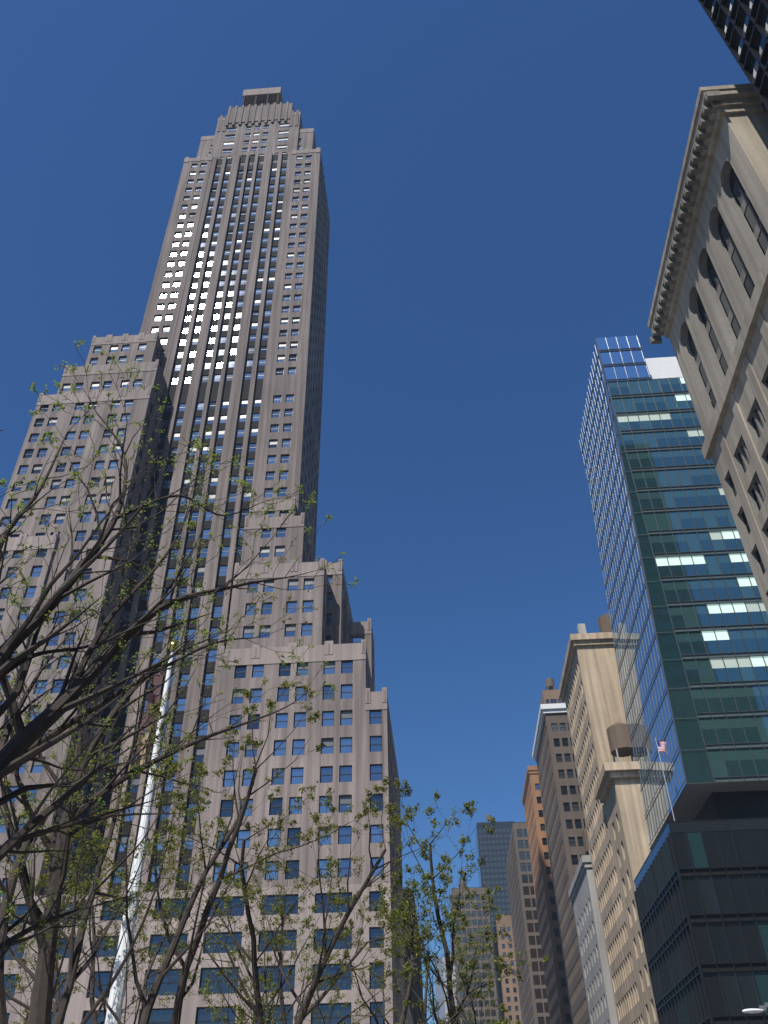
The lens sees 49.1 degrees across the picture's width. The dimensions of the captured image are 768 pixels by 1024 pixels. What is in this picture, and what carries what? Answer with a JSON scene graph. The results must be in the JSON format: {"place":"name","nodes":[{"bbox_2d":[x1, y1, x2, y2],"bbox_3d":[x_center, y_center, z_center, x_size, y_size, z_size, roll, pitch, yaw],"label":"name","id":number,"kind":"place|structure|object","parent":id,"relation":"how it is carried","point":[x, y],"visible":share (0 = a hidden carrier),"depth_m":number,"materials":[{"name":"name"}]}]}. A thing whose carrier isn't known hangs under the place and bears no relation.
{"place":"outdoors","nodes":[
{"label":"outdoors","id":0,"kind":"place"},
{"bbox_2d":[0,339,358,959],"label":"tree","id":1,"kind":"object","parent":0,"point":[23,745],"visible":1,"depth_m":9.63,"materials":[{"name":"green plant"}]},
{"bbox_2d":[0,0,749,1023],"label":"sky","id":2,"kind":"structure","parent":0,"point":[501,177],"materials":[{"name":"blue"}]},
{"bbox_2d":[434,957,444,1022],"bbox_3d":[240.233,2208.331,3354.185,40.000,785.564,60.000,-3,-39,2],"label":"building","id":3,"kind":"structure","parent":0,"point":[440,996],"depth_m":3487.32,"materials":[{"name":"grey concrete"}]},
{"bbox_2d":[418,957,521,1023],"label":"street tree","id":4,"kind":"object","parent":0,"point":[504,1010],"visible":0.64,"depth_m":38.00,"materials":[{"name":"green plant"}]},
{"bbox_2d":[558,614,644,1023],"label":"building","id":5,"kind":"structure","parent":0,"point":[589,693],"depth_m":134.93,"materials":[{"name":"beige stone"}]},
{"bbox_2d":[594,722,658,1023],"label":"building","id":6,"kind":"structure","parent":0,"point":[617,791],"depth_m":115.76,"materials":[{"name":"beige stone"}]},
{"bbox_2d":[742,1003,767,1013],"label":"street light","id":7,"kind":"object","parent":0,"point":[762,1008],"visible":1,"depth_m":46.84,"materials":[{"name":"silver metal"}]},
{"label":"terrain","id":8,"kind":"structure","parent":0,"visible":0},
{"bbox_2d":[5,755,178,1023],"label":"tree","id":9,"kind":"object","parent":8,"relation":"on","point":[55,990],"visible":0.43,"depth_m":20.61,"materials":[{"name":"green plant"}]},
{"bbox_2d":[6,830,199,1023],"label":"tree","id":10,"kind":"object","parent":8,"relation":"on","point":[94,1016],"visible":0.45,"depth_m":23.76,"materials":[{"name":"green plant"}]},
{"bbox_2d":[4,843,203,1023],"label":"tree","id":11,"kind":"object","parent":8,"relation":"on","point":[57,996],"visible":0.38,"depth_m":24.48,"materials":[{"name":"green plant"}]},
{"bbox_2d":[0,698,268,1023],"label":"tree","id":12,"kind":"object","parent":8,"relation":"on","point":[60,1009],"visible":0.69,"depth_m":14.83,"materials":[{"name":"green plant"}]},
{"bbox_2d":[105,641,177,1023],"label":"flagpole","id":13,"kind":"object","parent":8,"relation":"on","point":[116,996],"depth_m":23.41,"materials":[{"name":"white painted metal"},{"name":"gold"}]},
{"bbox_2d":[43,726,289,1023],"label":"tree","id":14,"kind":"object","parent":8,"relation":"on","point":[148,1004],"visible":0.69,"depth_m":17.24,"materials":[{"name":"green plant"}]},
{"bbox_2d":[0,583,337,1023],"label":"tree","id":15,"kind":"object","parent":8,"relation":"on","point":[41,1007],"visible":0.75,"depth_m":11.55,"materials":[{"name":"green plant"}]},
{"bbox_2d":[0,87,406,1023],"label":"skyscraper","id":16,"kind":"structure","parent":8,"relation":"on","point":[226,343],"depth_m":123.56,"materials":[{"name":"limestone"},{"name":"glass"}]},
{"bbox_2d":[5,678,403,1023],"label":"tree","id":17,"kind":"object","parent":8,"relation":"on","point":[181,992],"visible":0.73,"depth_m":17.45,"materials":[{"name":"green plant"}]},
{"bbox_2d":[152,781,355,1023],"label":"tree","id":18,"kind":"object","parent":8,"relation":"on","point":[258,1011],"visible":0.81,"depth_m":20.41,"materials":[{"name":"green plant"}]},
{"bbox_2d":[177,869,342,1023],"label":"tree","id":19,"kind":"object","parent":8,"relation":"on","point":[237,1008],"visible":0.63,"depth_m":28.38,"materials":[{"name":"green plant"}]},
{"bbox_2d":[157,848,369,1023],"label":"tree","id":20,"kind":"object","parent":8,"relation":"on","point":[335,989],"visible":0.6,"depth_m":27.83,"materials":[{"name":"green plant"}]},
{"bbox_2d":[201,880,431,1023],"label":"tree","id":21,"kind":"object","parent":8,"relation":"on","point":[322,996],"visible":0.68,"depth_m":26.06,"materials":[{"name":"green plant"}]},
{"bbox_2d":[223,785,459,1023],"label":"tree","id":22,"kind":"object","parent":8,"relation":"on","point":[304,1006],"visible":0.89,"depth_m":20.37,"materials":[{"name":"green plant"}]},
{"bbox_2d":[245,859,549,1023],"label":"tree","id":23,"kind":"object","parent":8,"relation":"on","point":[410,976],"visible":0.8,"depth_m":24.32,"materials":[{"name":"green plant"}]},
{"bbox_2d":[406,1006,413,1023],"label":"building","id":24,"kind":"structure","parent":8,"relation":"on","point":[409,1019],"depth_m":116.75,"materials":[{"name":"grey stone"}]},
{"bbox_2d":[403,888,423,1023],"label":"building","id":25,"kind":"structure","parent":8,"relation":"on","point":[416,1011],"depth_m":156.78,"materials":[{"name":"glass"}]},
{"bbox_2d":[372,920,494,1023],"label":"tree","id":26,"kind":"object","parent":8,"relation":"on","point":[425,1018],"visible":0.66,"depth_m":32.18,"materials":[{"name":"green plant"}]},
{"bbox_2d":[374,776,523,1023],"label":"street tree","id":27,"kind":"object","parent":8,"relation":"on","point":[451,1003],"visible":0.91,"depth_m":27.38,"materials":[{"name":"green plant"}]},
{"bbox_2d":[442,951,458,1023],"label":"grey building","id":28,"kind":"structure","parent":8,"relation":"on","point":[445,978],"depth_m":672.16,"materials":[{"name":"concrete"}]},
{"bbox_2d":[451,881,498,1023],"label":"building","id":29,"kind":"structure","parent":8,"relation":"on","point":[475,919],"depth_m":386.34,"materials":[{"name":"concrete"}]},
{"bbox_2d":[475,814,514,937],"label":"skyscraper","id":30,"kind":"structure","parent":8,"relation":"on","point":[494,847],"depth_m":575.40,"materials":[{"name":"grey glass"}]},
{"bbox_2d":[492,915,521,1023],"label":"building","id":31,"kind":"structure","parent":8,"relation":"on","point":[507,990],"depth_m":385.91,"materials":[{"name":"brown brick"}]},
{"bbox_2d":[506,822,549,1023],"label":"skyscraper","id":32,"kind":"structure","parent":8,"relation":"on","point":[534,1008],"depth_m":268.12,"materials":[{"name":"brown concrete"}]},
{"bbox_2d":[522,766,571,1023],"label":"orange brick tower","id":33,"kind":"structure","parent":8,"relation":"on","point":[556,986],"depth_m":208.60,"materials":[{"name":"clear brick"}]},
{"bbox_2d":[537,678,564,720],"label":"building","id":34,"kind":"structure","parent":8,"relation":"on","point":[549,695],"depth_m":356.96,"materials":[{"name":"brick"}]},
{"bbox_2d":[532,703,589,1023],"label":"building","id":35,"kind":"structure","parent":8,"relation":"on","point":[554,759],"depth_m":176.53,"materials":[{"name":"beige stone"}]},
{"bbox_2d":[568,830,617,1023],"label":"grey stone building","id":36,"kind":"structure","parent":8,"relation":"on","point":[582,893],"depth_m":144.15,"materials":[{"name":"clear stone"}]},
{"bbox_2d":[579,335,767,1023],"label":"glass office building","id":37,"kind":"structure","parent":8,"relation":"on","point":[688,615],"depth_m":105.87,"materials":[{"name":"teal glass"}]},
{"bbox_2d":[647,83,767,614],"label":"building","id":38,"kind":"structure","parent":8,"relation":"on","point":[708,316],"depth_m":66.49,"materials":[{"name":"beige stone"}]},
{"bbox_2d":[698,0,767,109],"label":"skyscraper","id":39,"kind":"structure","parent":8,"relation":"on","point":[741,26],"depth_m":59.68,"materials":[{"name":"black glass"}]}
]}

